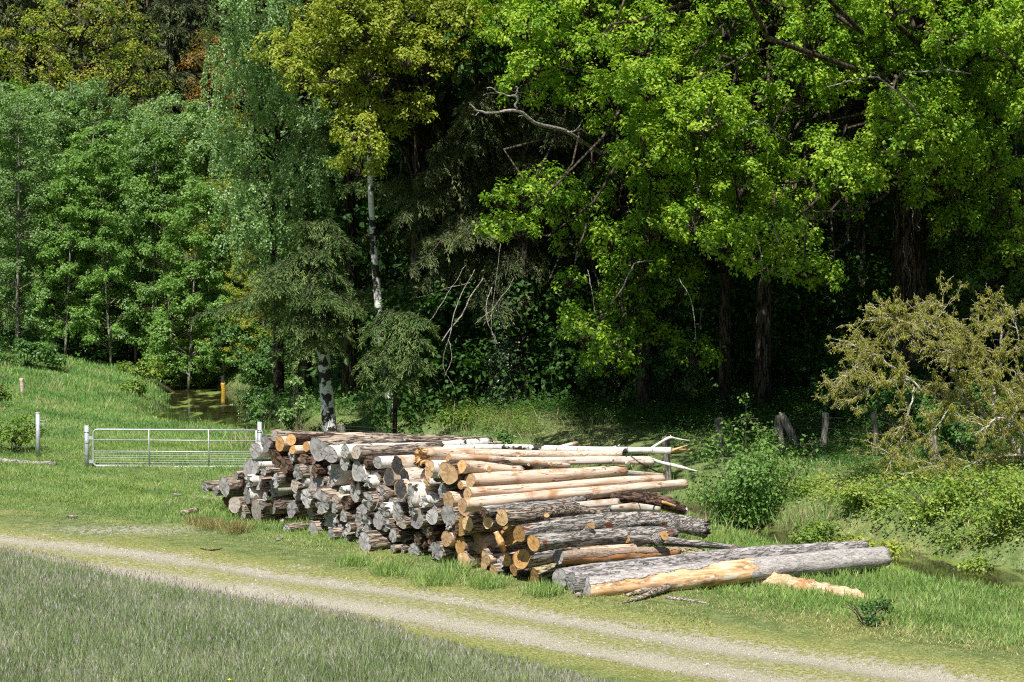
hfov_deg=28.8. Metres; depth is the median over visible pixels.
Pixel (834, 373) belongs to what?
bush
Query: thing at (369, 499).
log
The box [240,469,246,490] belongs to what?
log
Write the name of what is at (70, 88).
young tree
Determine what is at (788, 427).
fence brace
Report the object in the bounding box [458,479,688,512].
log
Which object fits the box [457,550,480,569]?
log
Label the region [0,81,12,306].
young tree
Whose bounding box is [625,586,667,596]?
dead branch
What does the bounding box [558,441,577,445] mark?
log
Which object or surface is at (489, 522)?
log
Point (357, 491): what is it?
log
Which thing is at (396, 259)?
forest
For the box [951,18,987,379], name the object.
slender tree
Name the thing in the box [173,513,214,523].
grass tuft
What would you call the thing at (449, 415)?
bush
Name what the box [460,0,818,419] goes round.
oak tree
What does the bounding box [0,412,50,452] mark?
bush
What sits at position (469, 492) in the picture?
log
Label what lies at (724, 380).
conifer tree
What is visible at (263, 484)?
log
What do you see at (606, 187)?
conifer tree
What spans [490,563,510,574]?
log
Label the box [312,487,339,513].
log
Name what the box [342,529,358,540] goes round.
log
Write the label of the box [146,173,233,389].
young tree
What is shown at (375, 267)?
white birch
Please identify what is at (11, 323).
young tree
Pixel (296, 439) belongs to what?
log
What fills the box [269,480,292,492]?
log
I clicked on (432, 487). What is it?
log
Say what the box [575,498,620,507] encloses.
log
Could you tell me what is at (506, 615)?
gravel
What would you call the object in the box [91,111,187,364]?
young tree
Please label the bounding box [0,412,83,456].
wire fence
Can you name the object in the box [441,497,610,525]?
log
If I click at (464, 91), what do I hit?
slender tree
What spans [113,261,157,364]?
understorey tree
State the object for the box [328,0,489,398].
slender tree
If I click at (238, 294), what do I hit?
young tree
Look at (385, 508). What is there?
log
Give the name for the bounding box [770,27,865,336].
slender tree
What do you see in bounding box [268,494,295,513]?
log
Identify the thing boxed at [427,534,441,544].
log
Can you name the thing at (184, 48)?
hill conifer
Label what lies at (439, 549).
log
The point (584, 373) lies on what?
bush
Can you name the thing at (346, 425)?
bush
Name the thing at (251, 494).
log
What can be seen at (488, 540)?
log
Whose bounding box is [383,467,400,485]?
log
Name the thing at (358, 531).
log
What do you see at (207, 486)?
log
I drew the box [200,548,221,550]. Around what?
twig
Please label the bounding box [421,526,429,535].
log
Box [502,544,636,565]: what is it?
log
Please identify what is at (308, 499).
log
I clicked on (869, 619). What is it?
meadow plant
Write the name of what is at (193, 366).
bush
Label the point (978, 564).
bramble bush
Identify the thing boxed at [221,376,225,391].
water gauge post
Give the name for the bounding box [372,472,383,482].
log
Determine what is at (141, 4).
hill conifer
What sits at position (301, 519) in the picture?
grass tuft
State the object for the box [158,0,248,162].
hill conifer
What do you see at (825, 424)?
fence post
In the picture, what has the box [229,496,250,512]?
log
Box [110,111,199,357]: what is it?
young tree
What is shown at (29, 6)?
hill conifer
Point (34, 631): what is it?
tall grass
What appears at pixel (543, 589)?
grass tuft
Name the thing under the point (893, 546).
bramble bush
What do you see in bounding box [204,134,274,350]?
young tree
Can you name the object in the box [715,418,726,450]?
fence post
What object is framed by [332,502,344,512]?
log
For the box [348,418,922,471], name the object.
fence wire
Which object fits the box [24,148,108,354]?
young tree
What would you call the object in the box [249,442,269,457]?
log
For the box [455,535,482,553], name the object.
log
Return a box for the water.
[147,377,1023,593]
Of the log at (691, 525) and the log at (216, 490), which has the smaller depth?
the log at (691, 525)
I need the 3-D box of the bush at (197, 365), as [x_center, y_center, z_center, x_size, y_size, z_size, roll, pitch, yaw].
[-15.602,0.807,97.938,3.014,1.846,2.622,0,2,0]
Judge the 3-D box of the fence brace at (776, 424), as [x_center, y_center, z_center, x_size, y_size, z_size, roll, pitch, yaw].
[6.798,2.352,51.292,0.209,0.896,0.156,0,2,0]
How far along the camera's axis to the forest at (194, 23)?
130.89 m
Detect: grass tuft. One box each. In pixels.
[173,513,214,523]
[183,514,255,531]
[214,518,257,535]
[282,515,314,529]
[329,552,380,568]
[360,556,416,578]
[404,565,469,589]
[416,556,478,579]
[460,570,509,589]
[517,577,571,598]
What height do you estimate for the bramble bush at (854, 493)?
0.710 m
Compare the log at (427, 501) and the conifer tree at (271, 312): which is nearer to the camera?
the log at (427, 501)
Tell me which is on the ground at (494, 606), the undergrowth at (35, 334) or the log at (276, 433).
the undergrowth at (35, 334)
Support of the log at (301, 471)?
on the log at (305, 481)
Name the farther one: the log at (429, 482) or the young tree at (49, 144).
the young tree at (49, 144)
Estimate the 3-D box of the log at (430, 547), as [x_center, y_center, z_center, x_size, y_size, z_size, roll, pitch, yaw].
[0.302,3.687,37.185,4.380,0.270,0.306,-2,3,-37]
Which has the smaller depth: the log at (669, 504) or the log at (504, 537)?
the log at (504, 537)
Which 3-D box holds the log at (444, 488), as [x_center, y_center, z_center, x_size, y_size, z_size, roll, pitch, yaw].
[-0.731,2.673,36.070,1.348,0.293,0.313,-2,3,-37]
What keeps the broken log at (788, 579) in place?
on the ground at (494, 606)
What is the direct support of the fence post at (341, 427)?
on the ground at (494, 606)
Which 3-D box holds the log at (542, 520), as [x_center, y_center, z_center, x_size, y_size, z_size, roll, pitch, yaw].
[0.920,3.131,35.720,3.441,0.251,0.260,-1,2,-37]
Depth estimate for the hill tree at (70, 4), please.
122.80 m
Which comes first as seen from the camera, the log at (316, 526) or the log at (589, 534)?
the log at (589, 534)
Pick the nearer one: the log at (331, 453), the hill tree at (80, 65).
the log at (331, 453)
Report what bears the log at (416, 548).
on the ground at (494, 606)
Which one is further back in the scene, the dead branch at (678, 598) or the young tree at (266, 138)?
the young tree at (266, 138)
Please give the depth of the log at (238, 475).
41.77 m
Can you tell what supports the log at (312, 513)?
on the log at (316, 526)
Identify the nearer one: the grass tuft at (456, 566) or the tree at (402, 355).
the grass tuft at (456, 566)
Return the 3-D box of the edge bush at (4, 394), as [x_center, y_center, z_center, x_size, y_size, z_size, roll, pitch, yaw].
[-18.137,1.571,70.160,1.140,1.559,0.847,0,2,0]
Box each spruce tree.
[238,216,368,431]
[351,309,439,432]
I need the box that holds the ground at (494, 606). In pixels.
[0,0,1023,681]
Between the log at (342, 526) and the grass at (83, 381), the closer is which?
the log at (342, 526)
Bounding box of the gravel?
[0,534,1004,681]
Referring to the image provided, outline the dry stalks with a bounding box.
[1,355,1023,559]
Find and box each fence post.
[336,423,345,431]
[662,436,671,493]
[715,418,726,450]
[778,412,784,451]
[820,412,828,450]
[871,412,877,457]
[929,436,937,463]
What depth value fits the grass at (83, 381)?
74.15 m
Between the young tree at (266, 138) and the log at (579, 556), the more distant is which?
the young tree at (266, 138)
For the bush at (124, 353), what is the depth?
95.29 m
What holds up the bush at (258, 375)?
on the ground at (494, 606)
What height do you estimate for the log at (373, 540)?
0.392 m
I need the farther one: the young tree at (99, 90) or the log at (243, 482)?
the young tree at (99, 90)
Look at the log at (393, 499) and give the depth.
37.23 m
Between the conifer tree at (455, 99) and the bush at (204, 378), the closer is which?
the conifer tree at (455, 99)
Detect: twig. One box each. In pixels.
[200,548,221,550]
[626,455,656,471]
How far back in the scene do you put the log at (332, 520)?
39.01 m
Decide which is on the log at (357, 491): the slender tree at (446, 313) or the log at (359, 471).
the log at (359, 471)
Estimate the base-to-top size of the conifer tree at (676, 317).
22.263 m
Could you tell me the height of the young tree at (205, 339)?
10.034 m
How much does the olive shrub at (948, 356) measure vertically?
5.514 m
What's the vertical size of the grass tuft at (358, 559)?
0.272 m
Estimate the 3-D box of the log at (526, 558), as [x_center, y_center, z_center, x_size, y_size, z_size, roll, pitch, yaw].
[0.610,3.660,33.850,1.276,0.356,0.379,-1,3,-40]
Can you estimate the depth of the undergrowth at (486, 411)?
61.46 m
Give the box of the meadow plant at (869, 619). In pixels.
[842,595,894,626]
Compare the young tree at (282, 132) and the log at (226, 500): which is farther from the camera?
the young tree at (282, 132)
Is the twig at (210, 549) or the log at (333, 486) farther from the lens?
the log at (333, 486)
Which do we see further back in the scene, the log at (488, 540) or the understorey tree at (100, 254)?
the understorey tree at (100, 254)
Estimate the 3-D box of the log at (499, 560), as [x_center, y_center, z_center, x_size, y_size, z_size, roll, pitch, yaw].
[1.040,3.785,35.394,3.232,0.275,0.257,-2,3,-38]
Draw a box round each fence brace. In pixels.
[772,415,778,448]
[779,415,799,449]
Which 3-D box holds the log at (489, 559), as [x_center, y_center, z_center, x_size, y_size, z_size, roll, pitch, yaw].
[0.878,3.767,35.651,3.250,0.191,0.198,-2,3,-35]
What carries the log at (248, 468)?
on the log at (252, 480)
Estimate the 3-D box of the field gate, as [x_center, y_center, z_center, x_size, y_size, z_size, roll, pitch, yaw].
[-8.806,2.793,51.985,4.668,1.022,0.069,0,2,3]
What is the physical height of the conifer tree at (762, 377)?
20.001 m
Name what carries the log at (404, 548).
on the ground at (494, 606)
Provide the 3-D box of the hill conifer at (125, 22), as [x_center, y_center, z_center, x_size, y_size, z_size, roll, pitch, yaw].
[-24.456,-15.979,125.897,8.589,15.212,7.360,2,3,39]
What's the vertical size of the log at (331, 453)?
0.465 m
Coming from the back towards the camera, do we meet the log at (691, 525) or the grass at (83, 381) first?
the grass at (83, 381)
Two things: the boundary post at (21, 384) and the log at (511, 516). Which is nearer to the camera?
the log at (511, 516)
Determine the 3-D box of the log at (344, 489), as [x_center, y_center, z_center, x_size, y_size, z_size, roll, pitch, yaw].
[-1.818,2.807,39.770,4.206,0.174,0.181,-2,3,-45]
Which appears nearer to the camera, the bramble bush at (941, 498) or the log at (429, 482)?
the log at (429, 482)
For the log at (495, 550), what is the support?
on the ground at (494, 606)
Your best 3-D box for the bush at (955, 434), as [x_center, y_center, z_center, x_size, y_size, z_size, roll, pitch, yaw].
[11.023,1.927,48.008,2.441,1.909,3.073,0,2,0]
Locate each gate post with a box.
[84,425,89,467]
[257,422,261,458]
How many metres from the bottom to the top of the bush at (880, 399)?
1.876 m
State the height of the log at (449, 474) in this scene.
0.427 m
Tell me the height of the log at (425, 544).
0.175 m
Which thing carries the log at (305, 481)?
on the log at (314, 482)
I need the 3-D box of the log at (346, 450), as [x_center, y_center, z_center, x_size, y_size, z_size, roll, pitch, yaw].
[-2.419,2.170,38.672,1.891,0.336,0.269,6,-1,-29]
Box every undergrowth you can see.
[0,322,121,364]
[241,297,463,426]
[361,392,549,440]
[478,374,1023,471]
[774,454,1023,554]
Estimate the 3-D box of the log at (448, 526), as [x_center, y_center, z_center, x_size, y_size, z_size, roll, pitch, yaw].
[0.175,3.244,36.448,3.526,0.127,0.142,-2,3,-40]
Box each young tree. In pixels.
[0,76,59,345]
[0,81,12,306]
[0,85,42,330]
[0,88,67,352]
[1,79,86,340]
[1,100,96,335]
[3,107,76,336]
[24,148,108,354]
[38,80,101,344]
[41,118,127,359]
[62,76,157,349]
[63,138,146,363]
[80,106,166,361]
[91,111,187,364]
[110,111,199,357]
[117,90,190,360]
[121,132,211,386]
[146,109,242,337]
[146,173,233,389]
[147,97,241,346]
[157,173,247,385]
[186,109,255,348]
[194,240,242,380]
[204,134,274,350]
[221,247,262,376]
[225,150,288,331]
[235,268,287,371]
[267,105,338,343]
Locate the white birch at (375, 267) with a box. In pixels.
[367,32,392,420]
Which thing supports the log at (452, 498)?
on the log at (451, 515)
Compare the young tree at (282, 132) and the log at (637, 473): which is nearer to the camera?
the log at (637, 473)
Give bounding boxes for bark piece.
[66,515,77,517]
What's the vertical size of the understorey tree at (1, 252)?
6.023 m
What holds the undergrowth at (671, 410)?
on the ground at (494, 606)
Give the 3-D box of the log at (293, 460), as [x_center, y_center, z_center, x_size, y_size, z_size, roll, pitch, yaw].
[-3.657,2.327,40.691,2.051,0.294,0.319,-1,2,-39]
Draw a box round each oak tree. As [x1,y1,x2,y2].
[193,0,518,395]
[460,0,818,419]
[469,0,1023,412]
[915,38,1023,390]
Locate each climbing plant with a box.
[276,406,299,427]
[289,377,311,429]
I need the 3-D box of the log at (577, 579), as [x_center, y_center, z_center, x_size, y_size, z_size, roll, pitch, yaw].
[2.255,3.882,32.822,2.900,0.399,0.473,-1,3,-28]
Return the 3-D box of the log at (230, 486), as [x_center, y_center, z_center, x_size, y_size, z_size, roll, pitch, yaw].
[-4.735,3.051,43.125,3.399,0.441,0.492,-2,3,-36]
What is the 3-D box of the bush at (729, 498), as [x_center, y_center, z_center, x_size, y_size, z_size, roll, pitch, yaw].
[5.251,2.844,44.787,2.988,3.397,2.583,-2,3,-40]
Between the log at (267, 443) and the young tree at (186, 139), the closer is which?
the log at (267, 443)
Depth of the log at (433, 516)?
35.85 m
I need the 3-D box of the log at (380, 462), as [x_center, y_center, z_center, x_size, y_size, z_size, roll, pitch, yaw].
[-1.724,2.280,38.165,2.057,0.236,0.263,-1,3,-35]
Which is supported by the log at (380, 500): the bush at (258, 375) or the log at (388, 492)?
the log at (388, 492)
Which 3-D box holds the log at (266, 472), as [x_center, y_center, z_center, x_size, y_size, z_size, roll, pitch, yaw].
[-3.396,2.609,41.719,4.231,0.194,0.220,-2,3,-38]
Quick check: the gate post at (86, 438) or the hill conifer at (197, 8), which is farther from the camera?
the hill conifer at (197, 8)
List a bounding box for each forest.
[0,0,434,154]
[0,89,406,361]
[280,11,1023,406]
[354,250,1023,433]
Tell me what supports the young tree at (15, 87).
on the ground at (494, 606)
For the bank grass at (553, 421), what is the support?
on the ground at (494, 606)
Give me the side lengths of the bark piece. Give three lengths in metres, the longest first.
0.237 x 0.090 x 0.050 m
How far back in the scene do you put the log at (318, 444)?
39.52 m
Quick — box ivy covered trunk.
[481,301,523,413]
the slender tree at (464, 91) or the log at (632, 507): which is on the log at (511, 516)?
the log at (632, 507)
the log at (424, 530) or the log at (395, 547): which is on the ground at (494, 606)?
the log at (395, 547)
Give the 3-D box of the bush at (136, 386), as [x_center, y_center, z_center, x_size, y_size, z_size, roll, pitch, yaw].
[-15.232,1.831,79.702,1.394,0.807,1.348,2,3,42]
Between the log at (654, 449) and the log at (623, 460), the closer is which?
the log at (623, 460)
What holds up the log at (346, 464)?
on the log at (352, 481)
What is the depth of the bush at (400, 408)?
64.98 m
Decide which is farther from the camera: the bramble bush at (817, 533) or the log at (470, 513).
the bramble bush at (817, 533)
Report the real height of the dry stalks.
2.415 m
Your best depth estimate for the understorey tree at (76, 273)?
95.98 m
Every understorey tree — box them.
[0,229,35,344]
[0,235,29,337]
[60,250,101,357]
[88,248,112,347]
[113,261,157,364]
[121,264,159,343]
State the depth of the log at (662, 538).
34.71 m
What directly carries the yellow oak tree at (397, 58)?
on the ground at (494, 606)
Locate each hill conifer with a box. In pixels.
[0,0,47,175]
[0,0,91,123]
[0,12,26,174]
[31,0,111,113]
[58,0,145,118]
[91,0,172,126]
[91,2,165,93]
[103,0,195,115]
[126,0,211,168]
[139,0,230,116]
[150,0,233,154]
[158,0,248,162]
[184,0,284,133]
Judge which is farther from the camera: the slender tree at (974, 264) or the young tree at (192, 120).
the young tree at (192, 120)
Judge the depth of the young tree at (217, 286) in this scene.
89.85 m
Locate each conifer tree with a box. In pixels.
[187,0,384,395]
[232,11,468,402]
[355,14,535,387]
[375,0,621,394]
[401,42,549,380]
[493,47,662,358]
[540,52,690,378]
[610,53,747,372]
[672,8,810,414]
[701,21,846,416]
[733,75,939,339]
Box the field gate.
[89,429,262,467]
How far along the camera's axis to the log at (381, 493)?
37.40 m
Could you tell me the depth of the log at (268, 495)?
40.79 m
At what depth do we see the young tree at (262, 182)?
94.55 m
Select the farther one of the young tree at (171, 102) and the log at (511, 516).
the young tree at (171, 102)
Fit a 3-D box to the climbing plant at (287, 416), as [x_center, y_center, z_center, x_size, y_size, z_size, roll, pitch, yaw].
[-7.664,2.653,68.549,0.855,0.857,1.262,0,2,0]
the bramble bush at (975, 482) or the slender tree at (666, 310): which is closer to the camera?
the bramble bush at (975, 482)
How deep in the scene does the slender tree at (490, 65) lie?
63.16 m
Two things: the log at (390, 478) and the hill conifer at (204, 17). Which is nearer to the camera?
the log at (390, 478)
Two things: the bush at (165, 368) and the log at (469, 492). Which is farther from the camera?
the bush at (165, 368)
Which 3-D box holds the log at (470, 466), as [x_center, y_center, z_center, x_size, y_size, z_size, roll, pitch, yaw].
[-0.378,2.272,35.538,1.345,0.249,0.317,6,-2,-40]
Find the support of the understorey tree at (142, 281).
on the ground at (494, 606)
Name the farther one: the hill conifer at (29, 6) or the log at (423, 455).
the hill conifer at (29, 6)
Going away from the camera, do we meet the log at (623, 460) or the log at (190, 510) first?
the log at (623, 460)
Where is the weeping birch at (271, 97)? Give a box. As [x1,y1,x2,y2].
[197,0,354,402]
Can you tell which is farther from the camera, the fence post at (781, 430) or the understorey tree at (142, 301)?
the understorey tree at (142, 301)
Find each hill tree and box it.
[0,0,175,204]
[46,0,130,108]
[169,28,252,160]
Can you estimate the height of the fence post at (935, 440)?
0.916 m
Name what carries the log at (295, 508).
on the log at (291, 526)
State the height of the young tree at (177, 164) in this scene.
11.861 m
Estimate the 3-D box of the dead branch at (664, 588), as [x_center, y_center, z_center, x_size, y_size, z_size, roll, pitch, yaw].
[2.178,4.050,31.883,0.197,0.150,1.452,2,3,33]
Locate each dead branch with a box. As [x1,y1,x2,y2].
[621,584,670,603]
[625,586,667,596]
[665,596,707,603]
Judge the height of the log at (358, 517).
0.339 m
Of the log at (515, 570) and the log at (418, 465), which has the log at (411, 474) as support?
the log at (418, 465)
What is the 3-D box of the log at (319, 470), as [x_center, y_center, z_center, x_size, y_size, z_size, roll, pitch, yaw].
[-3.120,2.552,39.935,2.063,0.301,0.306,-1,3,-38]
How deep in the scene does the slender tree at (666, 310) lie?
67.89 m
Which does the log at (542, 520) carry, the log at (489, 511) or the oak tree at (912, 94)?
the log at (489, 511)
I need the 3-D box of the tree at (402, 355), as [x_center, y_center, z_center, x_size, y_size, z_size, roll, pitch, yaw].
[-3.336,1.429,57.375,2.620,4.805,1.882,0,2,0]
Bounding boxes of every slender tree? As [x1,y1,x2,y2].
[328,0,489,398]
[335,0,541,397]
[421,0,650,404]
[534,17,638,343]
[574,0,711,394]
[624,19,782,380]
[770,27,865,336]
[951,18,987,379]
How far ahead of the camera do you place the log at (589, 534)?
33.62 m
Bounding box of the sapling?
[493,419,516,443]
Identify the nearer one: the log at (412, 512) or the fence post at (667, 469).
the log at (412, 512)
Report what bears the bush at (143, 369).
on the ground at (494, 606)
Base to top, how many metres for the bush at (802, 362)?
3.075 m
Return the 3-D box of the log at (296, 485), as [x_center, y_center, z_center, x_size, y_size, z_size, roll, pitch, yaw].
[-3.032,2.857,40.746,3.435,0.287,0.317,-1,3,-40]
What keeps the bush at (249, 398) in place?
on the ground at (494, 606)
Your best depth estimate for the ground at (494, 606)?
33.42 m
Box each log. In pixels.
[0,458,55,465]
[180,507,198,515]
[201,480,218,491]
[212,485,222,495]
[219,476,243,496]
[222,496,238,507]
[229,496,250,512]
[233,470,245,479]
[238,504,252,518]
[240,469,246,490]
[243,459,270,475]
[243,486,269,503]
[244,474,258,486]
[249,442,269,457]
[251,499,300,522]
[253,461,275,468]
[255,475,272,489]
[259,500,274,509]
[261,435,276,452]
[261,467,279,476]
[263,491,293,500]
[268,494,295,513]
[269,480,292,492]
[270,450,288,466]
[271,429,461,440]
[272,472,295,487]
[275,432,364,450]
[280,456,298,476]
[283,519,324,531]
[286,434,413,444]
[286,500,308,517]
[288,452,308,463]
[289,445,310,453]
[291,479,306,491]
[293,464,310,479]
[293,491,301,500]
[297,453,315,465]
[301,478,309,486]
[301,487,316,507]
[303,441,309,451]
[307,465,327,487]
[307,507,324,518]
[308,520,329,533]
[309,434,403,460]
[310,454,326,464]
[310,463,329,477]
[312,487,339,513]
[323,438,491,462]
[323,461,339,476]
[323,513,353,527]
[327,464,351,485]
[327,478,349,487]
[327,527,343,538]
[332,493,350,503]
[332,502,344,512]
[337,522,346,529]
[339,485,349,493]
[339,508,356,521]
[340,457,360,470]
[341,444,355,458]
[341,495,361,508]
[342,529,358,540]
[345,521,359,532]
[348,465,529,485]
[349,481,375,501]
[351,441,443,458]
[352,461,385,480]
[355,513,363,526]
[355,521,363,536]
[356,503,378,513]
[358,530,401,550]
[361,454,412,470]
[361,465,521,487]
[361,514,377,530]
[362,491,379,509]
[371,492,387,509]
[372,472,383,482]
[373,455,394,468]
[373,511,384,529]
[376,485,393,494]
[376,486,396,500]
[378,502,393,517]
[380,516,400,531]
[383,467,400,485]
[388,497,396,503]
[389,527,421,541]
[390,543,411,550]
[391,455,415,474]
[392,501,409,520]
[394,479,418,498]
[396,515,412,528]
[397,496,406,501]
[400,467,424,481]
[400,544,409,552]
[402,436,492,442]
[402,537,414,543]
[406,479,580,506]
[408,506,423,516]
[408,542,431,555]
[410,507,445,528]
[412,447,622,465]
[413,461,425,468]
[414,531,428,544]
[418,495,434,506]
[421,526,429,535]
[421,539,429,547]
[423,476,440,485]
[424,460,445,478]
[425,485,439,489]
[426,508,445,524]
[427,490,443,508]
[427,525,449,534]
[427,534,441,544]
[428,541,441,556]
[431,542,457,559]
[438,482,497,497]
[439,460,512,484]
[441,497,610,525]
[441,531,456,546]
[443,435,696,470]
[443,491,463,507]
[445,524,452,529]
[446,453,570,467]
[450,523,466,537]
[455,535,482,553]
[457,460,523,473]
[457,480,473,488]
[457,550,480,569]
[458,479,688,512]
[458,515,494,535]
[461,511,479,515]
[462,515,485,531]
[463,474,665,497]
[464,465,628,486]
[467,507,607,532]
[472,531,498,553]
[479,496,587,517]
[481,546,528,568]
[483,508,606,528]
[483,516,506,527]
[484,551,515,565]
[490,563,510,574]
[491,441,502,443]
[494,525,528,552]
[496,504,611,525]
[497,544,641,567]
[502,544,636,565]
[510,563,530,575]
[513,456,653,465]
[513,511,710,541]
[513,547,579,568]
[527,523,678,551]
[530,547,704,581]
[552,540,868,589]
[552,546,681,563]
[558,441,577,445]
[567,560,720,593]
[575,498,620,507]
[583,546,891,596]
[607,503,660,512]
[610,491,687,514]
[625,531,743,548]
[627,470,663,475]
[740,572,866,600]
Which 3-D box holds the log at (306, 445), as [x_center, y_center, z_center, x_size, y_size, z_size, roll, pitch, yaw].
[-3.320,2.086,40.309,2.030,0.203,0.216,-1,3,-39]
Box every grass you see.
[0,347,271,439]
[0,433,1023,681]
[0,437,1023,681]
[0,549,620,681]
[219,295,1023,572]
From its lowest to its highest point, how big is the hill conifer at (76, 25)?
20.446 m
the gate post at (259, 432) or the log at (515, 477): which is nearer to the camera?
the log at (515, 477)
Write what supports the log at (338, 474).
on the log at (344, 489)
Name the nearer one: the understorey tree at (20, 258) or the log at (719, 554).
the log at (719, 554)
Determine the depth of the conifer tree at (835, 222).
71.42 m
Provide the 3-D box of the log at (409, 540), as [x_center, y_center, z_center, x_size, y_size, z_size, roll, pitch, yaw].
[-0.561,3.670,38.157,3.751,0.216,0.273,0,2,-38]
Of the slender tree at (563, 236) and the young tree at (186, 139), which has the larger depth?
the young tree at (186, 139)
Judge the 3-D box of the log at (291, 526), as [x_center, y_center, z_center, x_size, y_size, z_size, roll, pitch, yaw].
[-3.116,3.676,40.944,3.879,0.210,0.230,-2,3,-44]
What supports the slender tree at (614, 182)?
on the ground at (494, 606)
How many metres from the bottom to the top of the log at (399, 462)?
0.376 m
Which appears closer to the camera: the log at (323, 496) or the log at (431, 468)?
the log at (431, 468)
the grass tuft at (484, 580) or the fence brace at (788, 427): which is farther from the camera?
the fence brace at (788, 427)
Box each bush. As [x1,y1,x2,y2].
[0,338,66,367]
[0,366,11,401]
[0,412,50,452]
[67,342,131,363]
[115,355,166,380]
[117,377,148,396]
[145,360,179,377]
[162,365,229,387]
[167,349,220,372]
[180,363,220,384]
[209,322,297,383]
[227,384,273,414]
[230,347,284,399]
[238,392,293,422]
[309,419,360,431]
[383,389,437,414]
[436,409,482,430]
[517,323,592,402]
[571,342,658,406]
[621,336,717,412]
[675,393,822,528]
[784,311,852,393]
[786,518,849,544]
[808,333,937,415]
[828,529,912,557]
[830,479,900,509]
[859,370,937,437]
[898,475,970,522]
[914,381,1018,454]
[935,554,1005,572]
[941,469,1004,500]
[968,479,1023,532]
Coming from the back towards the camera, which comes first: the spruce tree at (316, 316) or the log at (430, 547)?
the spruce tree at (316, 316)
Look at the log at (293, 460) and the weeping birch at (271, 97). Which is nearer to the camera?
the log at (293, 460)
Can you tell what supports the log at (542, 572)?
on the ground at (494, 606)
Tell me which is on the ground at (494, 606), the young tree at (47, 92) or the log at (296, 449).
the young tree at (47, 92)
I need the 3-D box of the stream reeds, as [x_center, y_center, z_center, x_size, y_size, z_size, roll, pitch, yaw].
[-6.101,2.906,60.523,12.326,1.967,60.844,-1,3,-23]
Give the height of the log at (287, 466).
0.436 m
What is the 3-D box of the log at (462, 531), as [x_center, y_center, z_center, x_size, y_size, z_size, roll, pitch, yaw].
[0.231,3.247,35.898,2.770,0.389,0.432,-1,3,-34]
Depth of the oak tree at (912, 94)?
53.23 m
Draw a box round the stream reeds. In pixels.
[4,374,944,561]
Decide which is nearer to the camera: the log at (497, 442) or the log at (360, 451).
the log at (360, 451)
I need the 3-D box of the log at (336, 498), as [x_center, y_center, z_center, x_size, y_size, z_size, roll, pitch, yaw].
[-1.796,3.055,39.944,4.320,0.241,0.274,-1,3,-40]
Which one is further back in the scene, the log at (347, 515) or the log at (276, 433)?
the log at (276, 433)
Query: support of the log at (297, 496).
on the log at (295, 508)
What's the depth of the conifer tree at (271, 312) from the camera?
73.61 m
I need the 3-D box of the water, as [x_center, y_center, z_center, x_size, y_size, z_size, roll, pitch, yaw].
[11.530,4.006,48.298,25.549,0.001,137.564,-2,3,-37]
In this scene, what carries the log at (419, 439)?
on the log at (497, 442)
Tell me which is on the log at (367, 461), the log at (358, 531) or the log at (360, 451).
the log at (360, 451)
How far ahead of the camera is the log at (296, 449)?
39.78 m
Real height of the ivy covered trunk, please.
3.909 m
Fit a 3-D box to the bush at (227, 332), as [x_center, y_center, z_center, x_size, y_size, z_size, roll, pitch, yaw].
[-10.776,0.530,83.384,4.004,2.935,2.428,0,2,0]
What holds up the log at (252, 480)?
on the log at (251, 494)
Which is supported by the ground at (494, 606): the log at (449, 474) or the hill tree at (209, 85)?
the hill tree at (209, 85)
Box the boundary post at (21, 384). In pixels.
[19,378,23,392]
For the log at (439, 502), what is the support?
on the log at (433, 516)
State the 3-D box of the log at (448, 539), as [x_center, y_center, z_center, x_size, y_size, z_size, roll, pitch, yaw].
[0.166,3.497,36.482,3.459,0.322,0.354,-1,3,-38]
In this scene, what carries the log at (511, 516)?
on the log at (691, 525)
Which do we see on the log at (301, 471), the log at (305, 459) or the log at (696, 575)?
the log at (305, 459)
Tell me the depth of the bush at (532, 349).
64.63 m
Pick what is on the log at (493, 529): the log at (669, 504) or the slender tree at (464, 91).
the log at (669, 504)
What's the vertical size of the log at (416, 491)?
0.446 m
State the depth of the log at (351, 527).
38.04 m
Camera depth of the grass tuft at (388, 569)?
34.32 m
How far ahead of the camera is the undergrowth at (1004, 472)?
42.90 m
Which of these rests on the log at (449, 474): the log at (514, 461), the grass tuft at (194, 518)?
the log at (514, 461)
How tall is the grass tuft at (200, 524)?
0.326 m
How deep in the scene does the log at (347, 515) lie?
38.44 m
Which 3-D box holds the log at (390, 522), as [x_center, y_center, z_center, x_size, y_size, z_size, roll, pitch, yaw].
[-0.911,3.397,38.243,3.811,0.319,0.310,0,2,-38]
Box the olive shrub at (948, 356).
[811,271,1023,486]
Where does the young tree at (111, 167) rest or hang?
on the ground at (494, 606)
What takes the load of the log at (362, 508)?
on the log at (358, 531)
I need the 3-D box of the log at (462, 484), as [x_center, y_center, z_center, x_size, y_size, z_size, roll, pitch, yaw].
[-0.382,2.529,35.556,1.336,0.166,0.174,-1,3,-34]
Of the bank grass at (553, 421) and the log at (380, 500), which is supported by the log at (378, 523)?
the log at (380, 500)
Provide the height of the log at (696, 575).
0.482 m
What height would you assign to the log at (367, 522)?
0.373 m
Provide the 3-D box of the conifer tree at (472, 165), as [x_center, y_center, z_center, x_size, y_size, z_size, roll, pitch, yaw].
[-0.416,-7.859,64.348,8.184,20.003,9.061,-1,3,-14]
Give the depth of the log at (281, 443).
40.47 m
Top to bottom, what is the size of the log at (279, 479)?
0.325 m
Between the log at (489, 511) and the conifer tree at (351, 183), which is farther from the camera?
the conifer tree at (351, 183)
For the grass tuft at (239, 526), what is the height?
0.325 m
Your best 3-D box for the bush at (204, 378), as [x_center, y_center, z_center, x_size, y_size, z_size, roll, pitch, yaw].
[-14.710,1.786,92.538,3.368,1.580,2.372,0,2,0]

